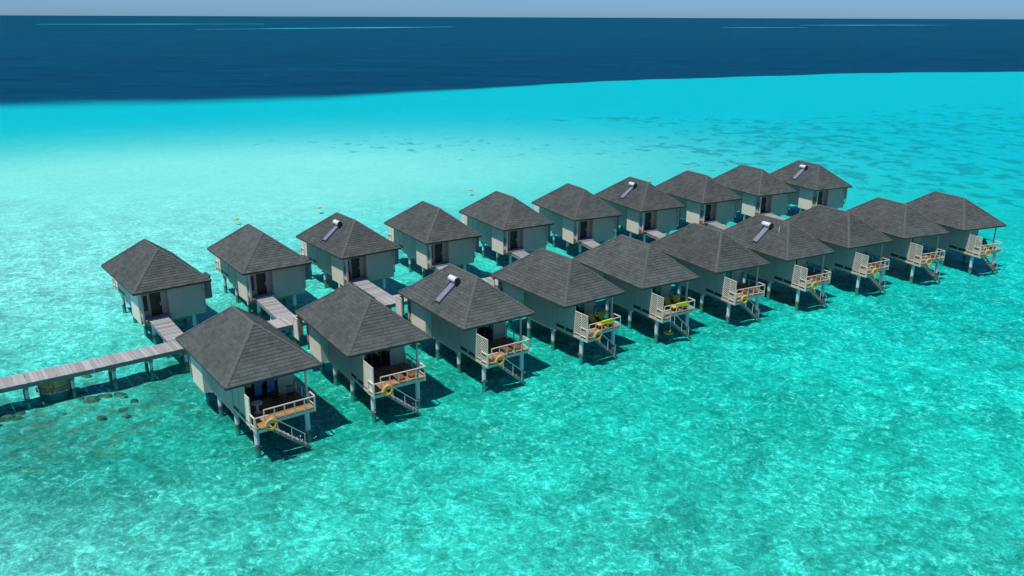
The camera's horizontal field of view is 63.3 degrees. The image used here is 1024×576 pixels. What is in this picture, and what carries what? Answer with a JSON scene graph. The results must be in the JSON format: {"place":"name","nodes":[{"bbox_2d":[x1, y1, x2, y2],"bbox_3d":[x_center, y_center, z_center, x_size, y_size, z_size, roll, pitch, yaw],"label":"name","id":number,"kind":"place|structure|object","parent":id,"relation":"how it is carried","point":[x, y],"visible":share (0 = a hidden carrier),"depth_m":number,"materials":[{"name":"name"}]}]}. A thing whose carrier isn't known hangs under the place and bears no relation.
{"place":"outdoors","nodes":[
{"label":"outdoors","id":0,"kind":"place"},
{"bbox_2d":[132,24,185,24],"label":"shoal","id":1,"kind":"structure","parent":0,"point":[158,24],"depth_m":2945.98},
{"bbox_2d":[0,15,1023,575],"bbox_3d":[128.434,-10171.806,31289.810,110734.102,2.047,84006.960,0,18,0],"label":"sea","id":2,"kind":"structure","parent":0,"point":[870,429],"depth_m":82.90,"materials":[{"name":"teal liquid"}]},
{"bbox_2d":[37,376,72,402],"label":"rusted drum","id":3,"kind":"object","parent":2,"relation":"on","point":[57,386],"visible":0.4,"depth_m":65.83,"materials":[{"name":"metal"}]},
{"bbox_2d":[0,374,137,426],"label":"coral rubble","id":4,"kind":"object","parent":2,"relation":"on","point":[12,417],"visible":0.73,"depth_m":64.59,"materials":[{"name":"brown stone"}]},
{"bbox_2d":[101,239,211,344],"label":"water villa","id":5,"kind":"object","parent":2,"relation":"on","point":[151,281],"visible":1,"depth_m":77.68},
{"bbox_2d":[142,296,148,311],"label":"narrow window","id":6,"kind":"structure","parent":5,"relation":"in","point":[144,298],"depth_m":76.36,"materials":[{"name":"black glass"}]},
{"bbox_2d":[149,292,162,315],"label":"door","id":7,"kind":"structure","parent":5,"relation":"in","point":[155,299],"depth_m":77.03,"materials":[{"name":"wood"}]},
{"bbox_2d":[150,318,182,357],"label":"villa walkway","id":8,"kind":"structure","parent":2,"relation":"on","point":[167,329],"depth_m":74.49,"materials":[{"name":"grey wood"}]},
{"bbox_2d":[175,305,322,457],"bbox_3d":[-19.259,6.571,61.787,7.184,9.510,13.227,-13,22,-35],"label":"water villa","id":9,"kind":"object","parent":2,"relation":"on","point":[235,354],"visible":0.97,"depth_m":59.12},
{"bbox_2d":[251,400,262,413],"bbox_3d":[-17.873,8.379,58.310,0.800,0.740,0.800,-13,22,-35],"label":"round table","id":10,"kind":"object","parent":9,"relation":"on","point":[256,403],"visible":1,"depth_m":58.22,"materials":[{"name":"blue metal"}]},
{"bbox_2d":[254,382,261,395],"bbox_3d":[-18.223,7.103,59.622,0.550,1.250,0.045,-13,22,-35],"label":"hanging towel","id":11,"kind":"object","parent":9,"relation":"hanging from","point":[257,388],"visible":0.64,"depth_m":59.66,"materials":[{"name":"blue fabric"}]},
{"bbox_2d":[257,381,267,399],"bbox_3d":[-18.088,6.986,60.063,0.783,2.300,0.060,-13,22,-35],"label":"sliding door","id":12,"kind":"structure","parent":9,"relation":"in","point":[266,381],"depth_m":60.34,"materials":[{"name":"black glass"}]},
{"bbox_2d":[264,417,277,430],"bbox_3d":[-16.279,9.194,56.153,0.932,0.932,0.238,-13,22,-35],"label":"life ring","id":13,"kind":"object","parent":9,"relation":"attached to","point":[274,426],"visible":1,"depth_m":56.07,"materials":[{"name":"plastic"}]},
{"bbox_2d":[267,379,274,391],"bbox_3d":[-17.461,6.929,60.163,0.550,1.250,0.046,-13,22,-35],"label":"hanging towel","id":14,"kind":"object","parent":9,"relation":"hanging from","point":[270,385],"visible":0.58,"depth_m":60.18,"materials":[{"name":"blue fabric"}]},
{"bbox_2d":[268,378,278,397],"bbox_3d":[-17.464,6.844,60.504,0.783,2.300,0.060,-13,22,-35],"label":"sliding door","id":15,"kind":"structure","parent":9,"relation":"in","point":[276,378],"depth_m":60.75,"materials":[{"name":"black glass"}]},
{"bbox_2d":[270,388,281,404],"bbox_3d":[-16.948,7.792,59.782,0.630,0.950,0.560,16,24,39],"label":"deck chair","id":16,"kind":"object","parent":9,"relation":"on","point":[277,396],"visible":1,"depth_m":59.77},
{"bbox_2d":[286,385,294,399],"bbox_3d":[-16.093,7.617,60.329,0.560,0.950,0.630,-7,19,-21],"label":"deck chair","id":17,"kind":"object","parent":9,"relation":"on","point":[291,393],"visible":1,"depth_m":60.35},
{"bbox_2d":[0,277,497,408],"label":"jetty walkway","id":18,"kind":"structure","parent":2,"relation":"on","point":[149,354],"depth_m":67.93,"materials":[{"name":"grey wood"}]},
{"bbox_2d":[207,224,311,317],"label":"water villa","id":19,"kind":"object","parent":2,"relation":"on","point":[253,264],"visible":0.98,"depth_m":83.61,"materials":[{"name":"grey wood"}]},
{"bbox_2d":[250,276,254,290],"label":"narrow window","id":20,"kind":"structure","parent":19,"relation":"in","point":[252,278],"depth_m":82.30,"materials":[{"name":"black glass"}]},
{"bbox_2d":[256,273,266,294],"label":"door","id":21,"kind":"structure","parent":19,"relation":"in","point":[260,278],"depth_m":82.94,"materials":[{"name":"wood"}]},
{"bbox_2d":[257,297,293,330],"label":"villa walkway","id":22,"kind":"structure","parent":2,"relation":"on","point":[273,307],"depth_m":80.01,"materials":[{"name":"grey wood"}]},
{"bbox_2d":[195,27,418,29],"bbox_3d":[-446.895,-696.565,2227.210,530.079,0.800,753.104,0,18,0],"label":"shoal","id":23,"kind":"structure","parent":2,"relation":"in","point":[313,28],"depth_m":2129.88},
{"bbox_2d":[296,212,400,290],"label":"water villa","id":24,"kind":"object","parent":2,"relation":"on","point":[359,251],"visible":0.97,"depth_m":89.00,"materials":[{"name":"grey wood"}]},
{"bbox_2d":[320,219,341,242],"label":"solar water heater","id":25,"kind":"object","parent":24,"relation":"on","point":[337,223],"visible":1,"depth_m":89.81,"materials":[{"name":"metal"}]},
{"bbox_2d":[351,257,359,277],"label":"door","id":26,"kind":"structure","parent":24,"relation":"in","point":[355,266],"depth_m":88.23,"materials":[{"name":"wood"}]},
{"bbox_2d":[292,283,432,422],"bbox_3d":[-11.820,4.867,67.101,7.372,9.510,13.235,-11,21,-31],"label":"water villa","id":27,"kind":"object","parent":2,"relation":"on","point":[360,338],"visible":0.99,"depth_m":64.39,"materials":[{"name":"grey wood"}]},
{"bbox_2d":[371,351,380,369],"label":"sliding door","id":28,"kind":"structure","parent":27,"relation":"in","point":[380,351],"depth_m":65.57,"materials":[{"name":"black glass"}]},
{"bbox_2d":[381,349,389,367],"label":"sliding door","id":29,"kind":"structure","parent":27,"relation":"in","point":[389,349],"depth_m":65.94,"materials":[{"name":"black glass"}]},
{"bbox_2d":[382,384,392,395],"bbox_3d":[-9.186,7.532,61.332,0.932,0.932,0.238,-11,21,-31],"label":"life ring","id":30,"kind":"object","parent":27,"relation":"attached to","point":[390,392],"visible":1,"depth_m":61.27,"materials":[{"name":"plastic"}]},
{"bbox_2d":[388,366,405,381],"bbox_3d":[-8.899,6.649,63.973,0.660,0.584,1.959,-11,21,-31],"label":"sun lounger","id":31,"kind":"object","parent":27,"relation":"on","point":[392,369],"visible":0.83,"depth_m":64.06,"materials":[{"name":"brown wood"}]},
{"bbox_2d":[400,363,418,378],"bbox_3d":[-8.006,6.474,64.519,0.660,0.584,1.959,-12,22,-33],"label":"sun lounger","id":32,"kind":"object","parent":27,"relation":"on","point":[405,367],"visible":0.87,"depth_m":64.66,"materials":[{"name":"brown wood"}]},
{"bbox_2d":[384,201,481,278],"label":"water villa","id":33,"kind":"object","parent":2,"relation":"on","point":[425,235],"visible":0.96,"depth_m":94.59,"materials":[{"name":"grey wood"}]},
{"bbox_2d":[434,243,441,262],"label":"door","id":34,"kind":"structure","parent":33,"relation":"in","point":[438,247],"depth_m":93.87,"materials":[{"name":"metal"}]},
{"bbox_2d":[395,264,534,391],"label":"water villa","id":35,"kind":"object","parent":2,"relation":"on","point":[469,315],"visible":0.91,"depth_m":69.81,"materials":[{"name":"grey wood"}]},
{"bbox_2d":[432,274,460,303],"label":"solar water heater","id":36,"kind":"object","parent":35,"relation":"on","point":[454,280],"visible":1,"depth_m":70.67,"materials":[{"name":"metal"}]},
{"bbox_2d":[485,325,492,340],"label":"sliding door","id":37,"kind":"structure","parent":35,"relation":"in","point":[492,325],"depth_m":71.29,"materials":[{"name":"black glass"}]},
{"bbox_2d":[494,355,504,365],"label":"life ring","id":38,"kind":"object","parent":35,"relation":"attached to","point":[501,362],"visible":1,"depth_m":66.64,"materials":[{"name":"plastic"}]},
{"bbox_2d":[493,340,512,352],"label":"sun lounger","id":39,"kind":"object","parent":35,"relation":"on","point":[498,343],"visible":0.78,"depth_m":69.50,"materials":[{"name":"brown wood"}]},
{"bbox_2d":[504,337,522,350],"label":"sun lounger","id":40,"kind":"object","parent":35,"relation":"on","point":[509,340],"visible":0.84,"depth_m":70.02,"materials":[{"name":"brown wood"}]},
{"bbox_2d":[459,191,553,265],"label":"water villa","id":41,"kind":"object","parent":2,"relation":"on","point":[503,223],"visible":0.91,"depth_m":100.38,"materials":[{"name":"grey wood"}]},
{"bbox_2d":[510,230,516,248],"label":"door","id":42,"kind":"structure","parent":41,"relation":"in","point":[513,234],"depth_m":99.68,"materials":[{"name":"wood"}]},
{"bbox_2d":[488,248,624,364],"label":"water villa","id":43,"kind":"object","parent":2,"relation":"on","point":[553,291],"visible":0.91,"depth_m":75.12,"materials":[{"name":"grey wood"}]},
{"bbox_2d":[577,304,583,318],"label":"sliding door","id":44,"kind":"structure","parent":43,"relation":"in","point":[580,307],"depth_m":76.56,"materials":[{"name":"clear glass"}]},
{"bbox_2d":[587,313,604,327],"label":"sun lounger","id":45,"kind":"object","parent":43,"relation":"on","point":[591,318],"visible":0.81,"depth_m":74.89,"materials":[{"name":"green fabric"}]},
{"bbox_2d":[593,330,601,340],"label":"life ring","id":46,"kind":"object","parent":43,"relation":"attached to","point":[600,334],"visible":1,"depth_m":71.98,"materials":[{"name":"plastic"}]},
{"bbox_2d":[596,311,612,325],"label":"sun lounger","id":47,"kind":"object","parent":43,"relation":"on","point":[600,315],"visible":0.63,"depth_m":75.51,"materials":[{"name":"fabric"}]},
{"bbox_2d":[603,318,612,324],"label":"towel","id":48,"kind":"object","parent":43,"relation":"hanging from","point":[607,321],"visible":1,"depth_m":73.79,"materials":[{"name":"fabric"}]},
{"bbox_2d":[532,183,622,254],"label":"water villa","id":49,"kind":"object","parent":2,"relation":"on","point":[577,215],"visible":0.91,"depth_m":105.08,"materials":[{"name":"grey wood"}]},
{"bbox_2d":[580,221,586,237],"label":"door","id":50,"kind":"structure","parent":49,"relation":"in","point":[583,224],"depth_m":104.52,"materials":[{"name":"wood"}]},
{"bbox_2d":[572,234,699,343],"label":"water villa","id":51,"kind":"object","parent":2,"relation":"on","point":[644,276],"visible":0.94,"depth_m":79.63,"materials":[{"name":"grey wood"}]},
{"bbox_2d":[654,287,660,301],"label":"sliding door","id":52,"kind":"structure","parent":51,"relation":"in","point":[656,290],"depth_m":81.20,"materials":[{"name":"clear glass"}]},
{"bbox_2d":[663,322,673,334],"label":"life ring","id":53,"kind":"object","parent":51,"relation":"attached to","point":[669,331],"visible":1,"depth_m":78.32,"materials":[{"name":"plastic"}]},
{"bbox_2d":[663,296,678,310],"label":"sun lounger","id":54,"kind":"object","parent":51,"relation":"on","point":[667,302],"visible":0.86,"depth_m":79.55,"materials":[{"name":"fabric"}]},
{"bbox_2d":[671,295,686,309],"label":"sun lounger","id":55,"kind":"object","parent":51,"relation":"on","point":[675,299],"visible":0.56,"depth_m":80.14,"materials":[{"name":"fabric"}]},
{"bbox_2d":[677,301,686,306],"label":"towel","id":56,"kind":"object","parent":51,"relation":"hanging from","point":[682,304],"visible":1,"depth_m":78.33,"materials":[{"name":"fabric"}]},
{"bbox_2d":[594,177,684,242],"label":"water villa","id":57,"kind":"object","parent":2,"relation":"on","point":[643,207],"visible":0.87,"depth_m":109.76,"materials":[{"name":"grey wood"}]},
{"bbox_2d":[618,182,636,199],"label":"solar water heater","id":58,"kind":"object","parent":57,"relation":"on","point":[629,190],"visible":1,"depth_m":111.29,"materials":[{"name":"metal"}]},
{"bbox_2d":[645,212,650,228],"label":"door","id":59,"kind":"structure","parent":57,"relation":"in","point":[647,215],"depth_m":109.26,"materials":[{"name":"glass"}]},
{"bbox_2d":[656,170,742,227],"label":"water villa","id":60,"kind":"object","parent":2,"relation":"on","point":[704,199],"visible":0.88,"depth_m":114.65,"materials":[{"name":"grey wood"}]},
{"bbox_2d":[700,209,703,219],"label":"window","id":61,"kind":"structure","parent":60,"relation":"in","point":[701,211],"depth_m":113.15,"materials":[{"name":"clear glass"}]},
{"bbox_2d":[705,204,710,219],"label":"door","id":62,"kind":"structure","parent":60,"relation":"in","point":[708,207],"depth_m":114.09,"materials":[{"name":"metal"}]},
{"bbox_2d":[649,222,769,324],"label":"water villa","id":63,"kind":"object","parent":2,"relation":"on","point":[717,261],"visible":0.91,"depth_m":84.37,"materials":[{"name":"grey wood"}]},
{"bbox_2d":[725,272,731,286],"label":"sliding door","id":64,"kind":"structure","parent":63,"relation":"in","point":[728,274],"depth_m":85.98,"materials":[{"name":"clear glass"}]},
{"bbox_2d":[733,285,751,294],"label":"sun lounger","id":65,"kind":"object","parent":63,"relation":"on","point":[744,290],"visible":0.75,"depth_m":83.88,"materials":[{"name":"brown wood"}]},
{"bbox_2d":[740,295,747,303],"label":"life ring","id":66,"kind":"object","parent":63,"relation":"attached to","point":[741,299],"visible":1,"depth_m":81.32,"materials":[{"name":"plastic"}]},
{"bbox_2d":[742,283,759,294],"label":"sun lounger","id":67,"kind":"object","parent":63,"relation":"on","point":[745,285],"visible":0.83,"depth_m":84.50,"materials":[{"name":"brown wood"}]},
{"bbox_2d":[713,165,796,220],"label":"water villa","id":68,"kind":"object","parent":2,"relation":"on","point":[760,191],"visible":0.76,"depth_m":119.49,"materials":[{"name":"grey wood"}]},
{"bbox_2d":[756,201,759,211],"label":"window","id":69,"kind":"structure","parent":68,"relation":"in","point":[757,203],"depth_m":118.03,"materials":[{"name":"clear glass"}]},
{"bbox_2d":[760,197,765,211],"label":"door","id":70,"kind":"structure","parent":68,"relation":"in","point":[763,203],"depth_m":118.99,"materials":[{"name":"glass"}]},
{"bbox_2d":[722,214,834,310],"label":"water villa","id":71,"kind":"object","parent":2,"relation":"on","point":[785,249],"visible":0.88,"depth_m":88.45,"materials":[{"name":"grey wood"}]},
{"bbox_2d":[749,221,773,243],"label":"solar water heater","id":72,"kind":"object","parent":71,"relation":"on","point":[762,232],"visible":1,"depth_m":89.95,"materials":[{"name":"metal"}]},
{"bbox_2d":[802,273,818,281],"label":"sun lounger","id":73,"kind":"object","parent":71,"relation":"on","point":[813,278],"visible":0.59,"depth_m":88.03,"materials":[{"name":"brown wood"}]},
{"bbox_2d":[811,281,817,289],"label":"life ring","id":74,"kind":"object","parent":71,"relation":"attached to","point":[816,285],"visible":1,"depth_m":85.54,"materials":[{"name":"plastic"}]},
{"bbox_2d":[809,271,824,279],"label":"sun lounger","id":75,"kind":"object","parent":71,"relation":"on","point":[812,273],"visible":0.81,"depth_m":88.83,"materials":[{"name":"brown wood"}]},
{"bbox_2d":[769,160,851,214],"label":"water villa","id":76,"kind":"object","parent":2,"relation":"on","point":[813,184],"visible":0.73,"depth_m":123.38,"materials":[{"name":"grey wood"}]},
{"bbox_2d":[793,164,807,179],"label":"solar water heater","id":77,"kind":"object","parent":76,"relation":"on","point":[798,174],"visible":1,"depth_m":125.02,"materials":[{"name":"metal"}]},
{"bbox_2d":[812,196,816,205],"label":"window","id":78,"kind":"structure","parent":76,"relation":"in","point":[814,197],"depth_m":121.96,"materials":[{"name":"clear glass"}]},
{"bbox_2d":[817,191,822,204],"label":"door","id":79,"kind":"structure","parent":76,"relation":"in","point":[820,194],"depth_m":122.88,"materials":[{"name":"metal"}]},
{"bbox_2d":[785,205,892,295],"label":"water villa","id":80,"kind":"object","parent":2,"relation":"on","point":[847,237],"visible":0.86,"depth_m":93.07,"materials":[{"name":"grey wood"}]},
{"bbox_2d":[871,268,877,275],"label":"life ring","id":81,"kind":"object","parent":80,"relation":"attached to","point":[876,271],"visible":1,"depth_m":90.18,"materials":[{"name":"plastic"}]},
{"bbox_2d":[867,259,883,266],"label":"sun lounger","id":82,"kind":"object","parent":80,"relation":"on","point":[870,261],"visible":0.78,"depth_m":93.29,"materials":[{"name":"brown wood"}]},
{"bbox_2d":[846,197,948,283],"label":"water villa","id":83,"kind":"object","parent":2,"relation":"on","point":[905,228],"visible":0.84,"depth_m":96.91,"materials":[{"name":"grey wood"}]},
{"bbox_2d":[925,258,931,265],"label":"life ring","id":84,"kind":"object","parent":83,"relation":"attached to","point":[929,264],"visible":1,"depth_m":94.05,"materials":[{"name":"plastic"}]},
{"bbox_2d":[923,250,940,257],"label":"sun lounger","id":85,"kind":"object","parent":83,"relation":"on","point":[926,251],"visible":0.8,"depth_m":96.97,"materials":[{"name":"brown wood"}]},
{"bbox_2d":[904,191,1006,274],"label":"water villa","id":86,"kind":"object","parent":2,"relation":"on","point":[963,221],"visible":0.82,"depth_m":100.61,"materials":[{"name":"grey wood"}]},
{"bbox_2d":[984,249,990,256],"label":"life ring","id":87,"kind":"object","parent":86,"relation":"attached to","point":[986,251],"visible":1,"depth_m":97.69,"materials":[{"name":"plastic"}]},
{"bbox_2d":[982,239,995,248],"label":"sun lounger","id":88,"kind":"object","parent":86,"relation":"on","point":[984,242],"visible":0.69,"depth_m":100.90,"materials":[{"name":"green wood"}]},
{"bbox_2d":[0,0,1023,18],"label":"sky","id":89,"kind":"structure","parent":0,"point":[831,9],"materials":[{"name":"blue"}]},
{"bbox_2d":[723,27,806,27],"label":"shoal","id":90,"kind":"structure","parent":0,"point":[764,27],"depth_m":2699.54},
{"label":"sea water","id":91,"kind":"structure","parent":0,"visible":0},
{"bbox_2d":[353,280,391,298],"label":"villa walkway","id":92,"kind":"structure","parent":91,"relation":"in","point":[371,289],"depth_m":85.54,"materials":[{"name":"grey wood"}]},
{"bbox_2d":[436,265,446,270],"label":"villa walkway","id":93,"kind":"structure","parent":91,"relation":"in","point":[439,268],"depth_m":92.61,"materials":[{"name":"grey wood"}]},
{"bbox_2d":[511,251,528,258],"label":"villa walkway","id":94,"kind":"structure","parent":91,"relation":"in","point":[519,254],"depth_m":98.11,"materials":[{"name":"grey wood"}]},
{"bbox_2d":[581,240,599,248],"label":"villa walkway","id":95,"kind":"structure","parent":91,"relation":"in","point":[590,244],"depth_m":102.76,"materials":[{"name":"grey wood"}]},
{"bbox_2d":[646,231,665,239],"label":"villa walkway","id":96,"kind":"structure","parent":91,"relation":"in","point":[656,235],"depth_m":107.29,"materials":[{"name":"grey wood"}]},
{"bbox_2d":[707,222,728,230],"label":"villa walkway","id":97,"kind":"structure","parent":91,"relation":"in","point":[718,226],"depth_m":112.00,"materials":[{"name":"grey wood"}]},
{"bbox_2d":[766,214,784,219],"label":"villa walkway","id":98,"kind":"structure","parent":91,"relation":"in","point":[776,216],"depth_m":117.17,"materials":[{"name":"grey wood"}]}
]}

